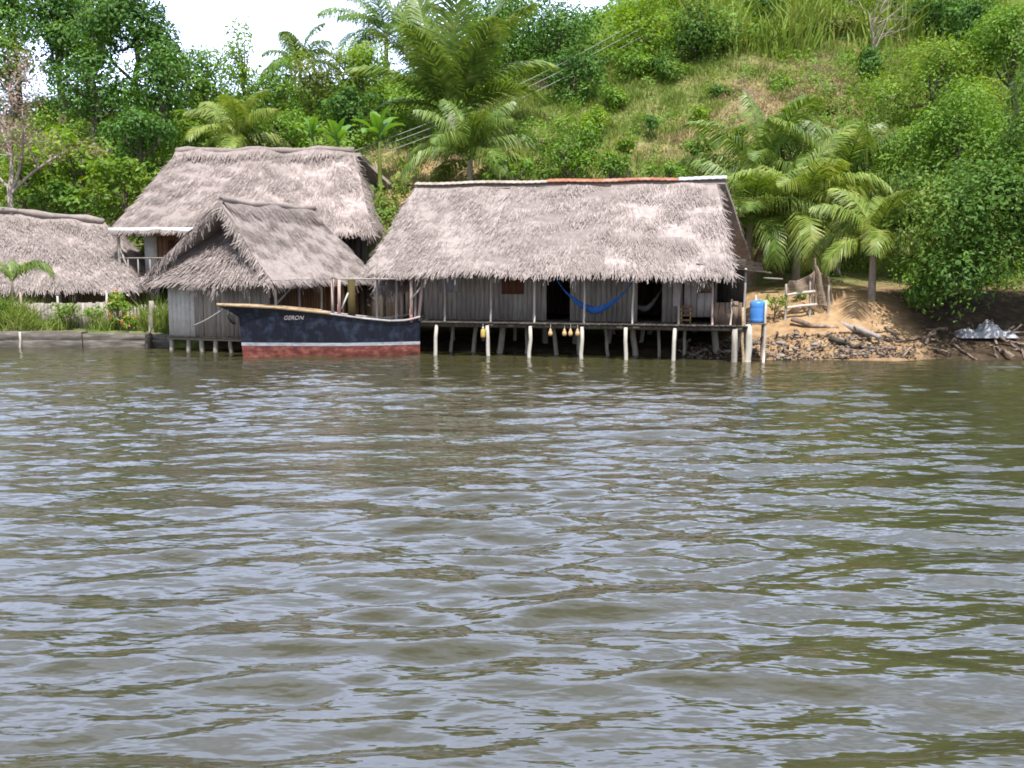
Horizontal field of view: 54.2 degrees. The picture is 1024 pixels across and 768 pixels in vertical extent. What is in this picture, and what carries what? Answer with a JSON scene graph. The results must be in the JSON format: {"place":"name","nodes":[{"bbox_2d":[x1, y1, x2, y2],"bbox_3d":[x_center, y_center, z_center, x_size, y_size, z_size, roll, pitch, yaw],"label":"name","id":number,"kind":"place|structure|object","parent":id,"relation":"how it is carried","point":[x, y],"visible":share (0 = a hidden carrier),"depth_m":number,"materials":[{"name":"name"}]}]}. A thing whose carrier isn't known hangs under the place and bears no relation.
{"place":"outdoors","nodes":[
{"label":"outdoors","id":0,"kind":"place"},
{"bbox_2d":[0,0,615,113],"label":"sky","id":1,"kind":"structure","parent":0,"point":[200,20],"materials":[{"name":"white"}]},
{"bbox_2d":[0,347,1023,767],"bbox_3d":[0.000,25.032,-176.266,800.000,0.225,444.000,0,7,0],"label":"river water","id":2,"kind":"structure","parent":0,"point":[422,559],"depth_m":11.73,"materials":[{"name":"grey liquid"}]},
{"bbox_2d":[216,275,425,357],"bbox_3d":[-7.116,-2.349,37.700,7.676,3.433,2.348,-2,7,-18],"label":"wooden boat","id":3,"kind":"object","parent":2,"relation":"on","point":[276,331],"visible":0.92,"depth_m":36.94,"materials":[{"name":"blue paint"}]},
{"bbox_2d":[741,300,767,361],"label":"water platform","id":4,"kind":"structure","parent":2,"relation":"in","point":[746,354],"depth_m":35.15,"materials":[{"name":"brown wood"}]},
{"bbox_2d":[749,295,764,322],"bbox_3d":[8.653,-2.652,35.261,0.530,0.974,0.525,0,7,1],"label":"water drum","id":5,"kind":"object","parent":4,"relation":"on","point":[756,315],"visible":1,"depth_m":35.06,"materials":[{"name":"blue plastic"}]},
{"bbox_2d":[0,0,1023,360],"bbox_3d":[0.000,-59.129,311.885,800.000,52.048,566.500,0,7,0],"label":"hill terrain","id":6,"kind":"structure","parent":0,"point":[852,304],"depth_m":40.63,"materials":[{"name":"green plant"}]},
{"bbox_2d":[0,0,40,113],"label":"tall tree","id":7,"kind":"object","parent":6,"relation":"on","point":[11,18],"visible":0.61,"depth_m":63.02,"materials":[{"name":"green plant"}]},
{"bbox_2d":[0,26,48,130],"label":"leafy tree","id":8,"kind":"object","parent":6,"relation":"on","point":[8,47],"visible":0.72,"depth_m":62.06,"materials":[{"name":"green plant"}]},
{"bbox_2d":[0,259,56,300],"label":"garden palm","id":9,"kind":"object","parent":6,"relation":"on","point":[20,269],"visible":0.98,"depth_m":43.34,"materials":[{"name":"green plant"}]},
{"bbox_2d":[0,146,70,208],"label":"broadleaf bush","id":10,"kind":"object","parent":6,"relation":"on","point":[37,176],"visible":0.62,"depth_m":50.92,"materials":[{"name":"green plant"}]},
{"bbox_2d":[13,0,91,131],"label":"tall tree","id":11,"kind":"object","parent":6,"relation":"on","point":[49,21],"visible":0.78,"depth_m":61.25,"materials":[{"name":"green plant"}]},
{"bbox_2d":[19,177,86,213],"bbox_3d":[-22.996,-8.678,50.157,3.733,3.399,2.371,0,7,0],"label":"broadleaf bush","id":12,"kind":"object","parent":6,"relation":"on","point":[58,191],"visible":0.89,"depth_m":49.87,"materials":[{"name":"green plant"}]},
{"bbox_2d":[0,32,111,213],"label":"dry tree","id":13,"kind":"object","parent":6,"relation":"on","point":[11,186],"visible":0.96,"depth_m":49.13,"materials":[{"name":"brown plant"}]},
{"bbox_2d":[48,301,80,329],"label":"garden bush","id":14,"kind":"object","parent":6,"relation":"on","point":[69,310],"visible":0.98,"depth_m":42.49,"materials":[{"name":"green plant"}]},
{"bbox_2d":[10,292,122,328],"bbox_3d":[-21.385,-3.011,43.180,9.152,1.924,0.190,0,7,0],"label":"garden fence","id":15,"kind":"object","parent":6,"relation":"on","point":[81,322],"visible":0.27,"depth_m":43.21,"materials":[{"name":"grey wood"}]},
{"bbox_2d":[39,127,119,214],"bbox_3d":[-22.260,-10.501,51.317,4.501,5.235,4.145,0,7,0],"label":"broadleaf bush","id":16,"kind":"object","parent":6,"relation":"on","point":[79,169],"visible":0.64,"depth_m":50.92,"materials":[{"name":"green plant"}]},
{"bbox_2d":[61,0,102,106],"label":"tall tree","id":17,"kind":"object","parent":6,"relation":"on","point":[85,2],"visible":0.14,"depth_m":63.87,"materials":[{"name":"green plant"}]},
{"bbox_2d":[0,207,165,316],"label":"house","id":18,"kind":"structure","parent":6,"relation":"on","point":[78,253],"depth_m":46.77,"materials":[{"name":"grey plant"}]},
{"bbox_2d":[0,290,168,333],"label":"garden weeds","id":19,"kind":"object","parent":6,"relation":"on","point":[20,319],"visible":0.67,"depth_m":41.98,"materials":[{"name":"green plant"}]},
{"bbox_2d":[0,330,169,347],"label":"retaining wall","id":20,"kind":"structure","parent":6,"relation":"on","point":[59,339],"depth_m":41.07,"materials":[{"name":"concrete"}]},
{"bbox_2d":[37,41,142,149],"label":"leafy tree","id":21,"kind":"object","parent":6,"relation":"on","point":[80,90],"visible":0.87,"depth_m":57.61,"materials":[{"name":"green plant"}]},
{"bbox_2d":[64,6,122,114],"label":"tall tree","id":22,"kind":"object","parent":6,"relation":"on","point":[92,43],"visible":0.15,"depth_m":62.17,"materials":[{"name":"green plant"}]},
{"bbox_2d":[80,303,106,326],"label":"garden bush","id":23,"kind":"object","parent":6,"relation":"on","point":[90,315],"visible":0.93,"depth_m":42.49,"materials":[{"name":"green plant"}]},
{"bbox_2d":[75,156,154,239],"bbox_3d":[-19.541,-9.175,50.013,3.204,4.389,3.849,4,8,30],"label":"broadleaf bush","id":24,"kind":"object","parent":6,"relation":"on","point":[124,174],"visible":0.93,"depth_m":49.81,"materials":[{"name":"green plant"}]},
{"bbox_2d":[103,285,132,329],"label":"flowering shrub","id":25,"kind":"object","parent":6,"relation":"on","point":[112,303],"visible":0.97,"depth_m":42.13,"materials":[{"name":"green plant"}]},
{"bbox_2d":[58,0,186,109],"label":"tall tree","id":26,"kind":"object","parent":6,"relation":"on","point":[109,16],"visible":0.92,"depth_m":58.17,"materials":[{"name":"green plant"}]},
{"bbox_2d":[120,314,140,330],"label":"flowering shrub","id":27,"kind":"object","parent":6,"relation":"on","point":[131,321],"visible":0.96,"depth_m":41.88,"materials":[{"name":"green plant"}]},
{"bbox_2d":[93,104,186,184],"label":"leafy tree","id":28,"kind":"object","parent":6,"relation":"on","point":[146,127],"visible":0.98,"depth_m":54.02,"materials":[{"name":"green plant"}]},
{"bbox_2d":[148,301,153,332],"bbox_3d":[-15.103,-2.784,41.873,0.265,1.391,0.250,0,7,0],"label":"garden stake","id":29,"kind":"object","parent":6,"relation":"on","point":[151,304],"visible":0.77,"depth_m":41.78,"materials":[{"name":"grey wood"}]},
{"bbox_2d":[101,30,204,155],"bbox_3d":[-20.447,-16.511,57.466,5.632,7.252,5.120,0,7,0],"label":"leafy tree","id":30,"kind":"object","parent":6,"relation":"on","point":[156,73],"visible":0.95,"depth_m":56.93,"materials":[{"name":"green plant"}]},
{"bbox_2d":[170,109,217,146],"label":"leafy tree","id":31,"kind":"object","parent":6,"relation":"on","point":[183,122],"visible":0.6,"depth_m":55.37,"materials":[{"name":"green plant"}]},
{"bbox_2d":[166,43,239,135],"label":"leafy tree","id":32,"kind":"object","parent":6,"relation":"on","point":[210,88],"visible":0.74,"depth_m":59.76,"materials":[{"name":"green plant"}]},
{"bbox_2d":[182,89,291,148],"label":"coconut palm","id":33,"kind":"object","parent":6,"relation":"on","point":[233,123],"visible":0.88,"depth_m":53.68,"materials":[{"name":"green plant"}]},
{"bbox_2d":[212,15,264,103],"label":"feathery tree","id":34,"kind":"object","parent":6,"relation":"on","point":[242,71],"visible":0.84,"depth_m":63.39,"materials":[{"name":"green plant"}]},
{"bbox_2d":[104,145,393,312],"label":"two storey house","id":35,"kind":"structure","parent":6,"relation":"on","point":[188,187],"depth_m":48.19,"materials":[{"name":"grey plant"}]},
{"bbox_2d":[335,17,645,157],"bbox_3d":[-0.053,-17.450,57.058,24.007,10.630,0.032,-7,10,-43],"label":"power wire","id":36,"kind":"object","parent":35,"relation":"attached to","point":[478,102],"visible":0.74,"depth_m":55.21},
{"bbox_2d":[133,197,375,352],"bbox_3d":[-10.472,-4.277,42.048,6.973,6.738,9.053,3,7,20],"label":"waterside hut","id":37,"kind":"object","parent":6,"relation":"on","point":[229,250],"visible":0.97,"depth_m":39.35,"materials":[{"name":"grey plant"}]},
{"bbox_2d":[242,48,312,114],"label":"leafy tree","id":38,"kind":"object","parent":6,"relation":"on","point":[280,79],"visible":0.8,"depth_m":61.75,"materials":[{"name":"green plant"}]},
{"bbox_2d":[240,106,316,146],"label":"leafy tree","id":39,"kind":"object","parent":6,"relation":"on","point":[288,123],"visible":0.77,"depth_m":55.10,"materials":[{"name":"green plant"}]},
{"bbox_2d":[259,23,341,79],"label":"coconut palm","id":40,"kind":"object","parent":6,"relation":"on","point":[291,43],"visible":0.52,"depth_m":69.27,"materials":[{"name":"green plant"}]},
{"bbox_2d":[292,116,324,146],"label":"banana plant","id":41,"kind":"object","parent":6,"relation":"on","point":[312,124],"visible":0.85,"depth_m":52.67,"materials":[{"name":"green plant"}]},
{"bbox_2d":[287,44,365,120],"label":"leafy tree","id":42,"kind":"object","parent":6,"relation":"on","point":[315,87],"visible":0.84,"depth_m":59.55,"materials":[{"name":"green plant"}]},
{"bbox_2d":[313,117,355,146],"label":"banana plant","id":43,"kind":"object","parent":6,"relation":"on","point":[339,131],"visible":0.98,"depth_m":50.65,"materials":[{"name":"green plant"}]},
{"bbox_2d":[314,83,388,139],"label":"leafy tree","id":44,"kind":"object","parent":6,"relation":"on","point":[342,107],"visible":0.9,"depth_m":56.94,"materials":[{"name":"green plant"}]},
{"bbox_2d":[327,40,395,111],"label":"leafy tree","id":45,"kind":"object","parent":6,"relation":"on","point":[364,57],"visible":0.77,"depth_m":60.79,"materials":[{"name":"green plant"}]},
{"bbox_2d":[350,104,405,196],"bbox_3d":[-6.834,-11.780,51.052,2.602,4.860,2.324,-4,8,-32],"label":"banana plant","id":46,"kind":"object","parent":6,"relation":"on","point":[380,128],"visible":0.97,"depth_m":50.64,"materials":[{"name":"green plant"}]},
{"bbox_2d":[316,0,442,76],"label":"coconut palm","id":47,"kind":"object","parent":6,"relation":"on","point":[378,22],"visible":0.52,"depth_m":70.72,"materials":[{"name":"green plant"}]},
{"bbox_2d":[344,0,560,143],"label":"giant palm","id":48,"kind":"object","parent":6,"relation":"on","point":[443,76],"visible":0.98,"depth_m":54.44,"materials":[{"name":"green plant"}]},
{"bbox_2d":[403,0,537,78],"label":"leafy tree","id":49,"kind":"object","parent":6,"relation":"on","point":[487,8],"visible":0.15,"depth_m":64.14,"materials":[{"name":"green plant"}]},
{"bbox_2d":[398,99,547,188],"bbox_3d":[-1.957,-11.443,49.939,7.588,5.927,7.120,0,7,0],"label":"coconut palm","id":50,"kind":"object","parent":6,"relation":"on","point":[447,139],"visible":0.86,"depth_m":49.40,"materials":[{"name":"green plant"}]},
{"bbox_2d":[482,153,537,180],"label":"round bush","id":51,"kind":"object","parent":6,"relation":"on","point":[514,174],"visible":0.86,"depth_m":47.86,"materials":[{"name":"green plant"}]},
{"bbox_2d":[0,0,1023,294],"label":"undergrowth","id":52,"kind":"object","parent":6,"relation":"on","point":[40,112],"visible":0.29,"depth_m":57.97,"materials":[{"name":"green plant"}]},
{"bbox_2d":[478,0,545,62],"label":"tall tree","id":53,"kind":"object","parent":6,"relation":"on","point":[521,4],"visible":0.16,"depth_m":66.92,"materials":[{"name":"green plant"}]},
{"bbox_2d":[497,0,606,80],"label":"leafy tree","id":54,"kind":"object","parent":6,"relation":"on","point":[559,23],"visible":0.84,"depth_m":62.98,"materials":[{"name":"green plant"}]},
{"bbox_2d":[358,175,763,361],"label":"stilt house","id":55,"kind":"structure","parent":6,"relation":"on","point":[488,255],"depth_m":37.91,"materials":[{"name":"plant"}]},
{"bbox_2d":[556,279,632,313],"bbox_3d":[3.045,-3.239,36.873,2.908,1.305,0.480,2,7,13],"label":"hammock","id":56,"kind":"object","parent":55,"relation":"hanging from","point":[595,310],"visible":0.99,"depth_m":36.78,"materials":[{"name":"blue fabric"}]},
{"bbox_2d":[673,277,681,305],"bbox_3d":[5.971,-3.333,36.033,0.320,1.040,0.115,2,7,13],"label":"hanging cloth","id":57,"kind":"object","parent":55,"relation":"hanging from","point":[675,297],"visible":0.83,"depth_m":36.04,"materials":[{"name":"grey fabric"}]},
{"bbox_2d":[513,114,608,179],"bbox_3d":[2.555,-11.140,49.971,5.308,4.333,4.245,-5,9,-36],"label":"round bush","id":58,"kind":"object","parent":6,"relation":"on","point":[567,160],"visible":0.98,"depth_m":49.64,"materials":[{"name":"green plant"}]},
{"bbox_2d":[539,45,608,103],"bbox_3d":[3.914,-18.463,60.387,4.795,3.782,3.414,3,8,26],"label":"bush","id":59,"kind":"object","parent":6,"relation":"on","point":[597,74],"visible":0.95,"depth_m":59.91,"materials":[{"name":"green plant"}]},
{"bbox_2d":[578,104,613,132],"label":"slope shrub","id":60,"kind":"object","parent":6,"relation":"on","point":[595,115],"visible":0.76,"depth_m":55.24,"materials":[{"name":"green plant"}]},
{"bbox_2d":[590,148,632,178],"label":"round bush","id":61,"kind":"object","parent":6,"relation":"on","point":[613,166],"visible":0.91,"depth_m":48.31,"materials":[{"name":"green plant"}]},
{"bbox_2d":[596,82,630,107],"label":"slope shrub","id":62,"kind":"object","parent":6,"relation":"on","point":[612,96],"visible":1,"depth_m":57.85,"materials":[{"name":"green plant"}]},
{"bbox_2d":[613,134,638,177],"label":"slope shrub","id":63,"kind":"object","parent":6,"relation":"on","point":[622,145],"visible":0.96,"depth_m":50.63,"materials":[{"name":"green plant"}]},
{"bbox_2d":[601,43,669,83],"bbox_3d":[7.707,-19.678,62.024,3.841,2.492,3.807,-7,10,-44],"label":"bush","id":64,"kind":"object","parent":6,"relation":"on","point":[631,64],"visible":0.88,"depth_m":61.41,"materials":[{"name":"green plant"}]},
{"bbox_2d":[591,0,685,60],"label":"leafy tree","id":65,"kind":"object","parent":6,"relation":"on","point":[651,27],"visible":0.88,"depth_m":64.67,"materials":[{"name":"green plant"}]},
{"bbox_2d":[266,1,1023,272],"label":"hillside grass","id":66,"kind":"structure","parent":6,"relation":"on","point":[635,93],"depth_m":58.05,"materials":[{"name":"green plant"}]},
{"bbox_2d":[642,115,658,139],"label":"slope shrub","id":67,"kind":"object","parent":6,"relation":"on","point":[651,121],"visible":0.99,"depth_m":54.53,"materials":[{"name":"green plant"}]},
{"bbox_2d":[642,47,685,84],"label":"slope shrub","id":68,"kind":"object","parent":6,"relation":"on","point":[663,63],"visible":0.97,"depth_m":60.59,"materials":[{"name":"green plant"}]},
{"bbox_2d":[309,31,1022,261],"bbox_3d":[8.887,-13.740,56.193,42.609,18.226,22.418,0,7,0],"label":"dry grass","id":69,"kind":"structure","parent":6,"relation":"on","point":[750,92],"depth_m":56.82,"materials":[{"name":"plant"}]},
{"bbox_2d":[646,160,688,177],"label":"round bush","id":70,"kind":"object","parent":6,"relation":"on","point":[680,171],"visible":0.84,"depth_m":47.38,"materials":[{"name":"green plant"}]},
{"bbox_2d":[678,129,719,175],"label":"round bush","id":71,"kind":"object","parent":6,"relation":"on","point":[693,148],"visible":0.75,"depth_m":50.31,"materials":[{"name":"green plant"}]},
{"bbox_2d":[686,105,712,126],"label":"slope shrub","id":72,"kind":"object","parent":6,"relation":"on","point":[700,115],"visible":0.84,"depth_m":55.32,"materials":[{"name":"green plant"}]},
{"bbox_2d":[658,0,755,65],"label":"leafy tree","id":73,"kind":"object","parent":6,"relation":"on","point":[699,33],"visible":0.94,"depth_m":62.06,"materials":[{"name":"green plant"}]},
{"bbox_2d":[706,83,734,97],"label":"round bush","id":74,"kind":"object","parent":6,"relation":"on","point":[717,88],"visible":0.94,"depth_m":58.08,"materials":[{"name":"green plant"}]},
{"bbox_2d":[730,123,751,139],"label":"slope shrub","id":75,"kind":"object","parent":6,"relation":"on","point":[739,131],"visible":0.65,"depth_m":52.66,"materials":[{"name":"green plant"}]},
{"bbox_2d":[661,92,837,240],"bbox_3d":[11.912,-10.330,47.659,7.937,7.441,8.209,-5,8,-34],"label":"coconut palm","id":76,"kind":"object","parent":6,"relation":"on","point":[768,152],"visible":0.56,"depth_m":47.01,"materials":[{"name":"green plant"}]},
{"bbox_2d":[736,18,767,41],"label":"slope shrub","id":77,"kind":"object","parent":6,"relation":"on","point":[752,28],"visible":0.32,"depth_m":63.41,"materials":[{"name":"green plant"}]},
{"bbox_2d":[691,158,829,287],"bbox_3d":[10.194,-6.848,43.143,6.110,5.862,6.891,0,7,0],"label":"coconut palm","id":78,"kind":"object","parent":6,"relation":"on","point":[774,245],"visible":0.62,"depth_m":41.71,"materials":[{"name":"green plant"}]},
{"bbox_2d":[745,0,785,27],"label":"leafy tree","id":79,"kind":"object","parent":6,"relation":"on","point":[762,3],"visible":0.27,"depth_m":66.90,"materials":[{"name":"green plant"}]},
{"bbox_2d":[766,293,788,320],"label":"garden bush","id":80,"kind":"object","parent":6,"relation":"on","point":[782,301],"visible":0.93,"depth_m":38.48,"materials":[{"name":"green plant"}]},
{"bbox_2d":[766,69,794,90],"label":"slope shrub","id":81,"kind":"object","parent":6,"relation":"on","point":[781,78],"visible":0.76,"depth_m":58.16,"materials":[{"name":"green plant"}]},
{"bbox_2d":[676,330,916,359],"bbox_3d":[10.416,-1.425,36.984,8.497,1.104,2.153,1,7,5],"label":"bank debris","id":82,"kind":"object","parent":6,"relation":"on","point":[786,355],"visible":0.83,"depth_m":36.72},
{"bbox_2d":[784,258,832,320],"bbox_3d":[11.453,-3.568,38.552,1.982,2.566,0.317,0,7,-3],"label":"net fence","id":83,"kind":"object","parent":6,"relation":"on","point":[819,280],"visible":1,"depth_m":38.52,"materials":[{"name":"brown wood"}]},
{"bbox_2d":[726,124,894,286],"bbox_3d":[11.966,-7.513,42.987,8.320,7.224,7.626,0,7,0],"label":"coconut palm","id":84,"kind":"object","parent":6,"relation":"on","point":[804,186],"visible":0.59,"depth_m":41.63,"materials":[{"name":"green plant"}]},
{"bbox_2d":[791,317,838,328],"bbox_3d":[11.531,-2.256,38.085,1.814,0.298,0.316,11,9,13],"label":"fallen log","id":85,"kind":"object","parent":6,"relation":"on","point":[802,322],"visible":1,"depth_m":38.06,"materials":[{"name":"beige wood"}]},
{"bbox_2d":[806,85,837,115],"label":"slope shrub","id":86,"kind":"object","parent":6,"relation":"on","point":[828,103],"visible":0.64,"depth_m":55.28,"materials":[{"name":"green plant"}]},
{"bbox_2d":[746,111,926,274],"bbox_3d":[14.834,-8.833,45.974,7.956,7.963,7.382,0,7,0],"label":"coconut palm","id":87,"kind":"object","parent":6,"relation":"on","point":[849,154],"visible":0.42,"depth_m":44.87,"materials":[{"name":"green plant"}]},
{"bbox_2d":[809,10,864,36],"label":"slope shrub","id":88,"kind":"object","parent":6,"relation":"on","point":[837,24],"visible":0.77,"depth_m":63.18,"materials":[{"name":"green plant"}]},
{"bbox_2d":[668,0,1023,64],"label":"cane thicket","id":89,"kind":"object","parent":6,"relation":"on","point":[790,14],"visible":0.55,"depth_m":62.62,"materials":[{"name":"green plant"}]},
{"bbox_2d":[834,116,864,142],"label":"slope shrub","id":90,"kind":"object","parent":6,"relation":"on","point":[849,123],"visible":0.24,"depth_m":51.82,"materials":[{"name":"green plant"}]},
{"bbox_2d":[828,335,872,349],"bbox_3d":[12.420,-1.457,36.722,1.589,0.338,0.308,17,12,19],"label":"fallen log","id":91,"kind":"object","parent":6,"relation":"on","point":[832,338],"visible":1,"depth_m":36.68,"materials":[{"name":"brown wood"}]},
{"bbox_2d":[841,321,881,339],"bbox_3d":[12.906,-2.050,37.446,0.501,0.365,2.198,-3,20,-26],"label":"fallen log","id":92,"kind":"object","parent":6,"relation":"on","point":[862,330],"visible":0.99,"depth_m":37.24,"materials":[{"name":"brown wood"}]},
{"bbox_2d":[847,44,888,77],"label":"round bush","id":93,"kind":"object","parent":6,"relation":"on","point":[865,58],"visible":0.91,"depth_m":57.80,"materials":[{"name":"green plant"}]},
{"bbox_2d":[807,188,946,301],"bbox_3d":[14.120,-5.381,39.083,5.264,4.707,5.144,0,7,0],"label":"coconut palm","id":94,"kind":"object","parent":6,"relation":"on","point":[866,223],"visible":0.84,"depth_m":38.54,"materials":[{"name":"green plant"}]},
{"bbox_2d":[844,0,918,59],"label":"bare tree","id":95,"kind":"object","parent":6,"relation":"on","point":[876,37],"visible":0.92,"depth_m":59.51,"materials":[{"name":"grey plant"}]},
{"bbox_2d":[856,120,924,251],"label":"tree","id":96,"kind":"object","parent":6,"relation":"on","point":[879,136],"visible":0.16,"depth_m":45.45,"materials":[{"name":"green plant"}]},
{"bbox_2d":[899,274,954,310],"bbox_3d":[15.651,-3.351,37.914,2.402,1.705,1.913,-6,9,-38],"label":"shrub","id":97,"kind":"object","parent":6,"relation":"on","point":[917,298],"visible":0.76,"depth_m":37.65,"materials":[{"name":"green plant"}]},
{"bbox_2d":[844,28,1017,161],"bbox_3d":[21.652,-14.515,50.830,7.932,7.369,7.999,0,7,0],"label":"tree","id":98,"kind":"object","parent":6,"relation":"on","point":[934,65],"visible":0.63,"depth_m":50.61,"materials":[{"name":"green plant"}]},
{"bbox_2d":[886,0,985,39],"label":"leafy tree","id":99,"kind":"object","parent":6,"relation":"on","point":[937,4],"visible":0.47,"depth_m":62.48,"materials":[{"name":"green plant"}]},
{"bbox_2d":[860,71,1023,280],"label":"tree","id":100,"kind":"object","parent":6,"relation":"on","point":[935,133],"visible":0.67,"depth_m":41.83,"materials":[{"name":"green plant"}]},
{"bbox_2d":[870,134,1023,321],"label":"tree","id":101,"kind":"object","parent":6,"relation":"on","point":[974,219],"visible":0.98,"depth_m":36.02,"materials":[{"name":"green plant"}]},
{"bbox_2d":[937,0,1012,48],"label":"leafy tree","id":102,"kind":"object","parent":6,"relation":"on","point":[969,13],"visible":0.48,"depth_m":59.55,"materials":[{"name":"green plant"}]},
{"bbox_2d":[954,319,1018,337],"bbox_3d":[17.738,-2.083,37.461,2.374,0.665,0.900,0,7,0],"label":"crumpled tarp","id":103,"kind":"object","parent":6,"relation":"on","point":[984,329],"visible":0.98,"depth_m":37.15,"materials":[{"name":"white plastic"}]},
{"bbox_2d":[955,0,1023,138],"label":"tree","id":104,"kind":"object","parent":6,"relation":"on","point":[997,30],"visible":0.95,"depth_m":49.90,"materials":[{"name":"green plant"}]},
{"bbox_2d":[982,57,1023,273],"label":"tree","id":105,"kind":"object","parent":6,"relation":"on","point":[1016,127],"visible":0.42,"depth_m":37.00,"materials":[{"name":"green plant"}]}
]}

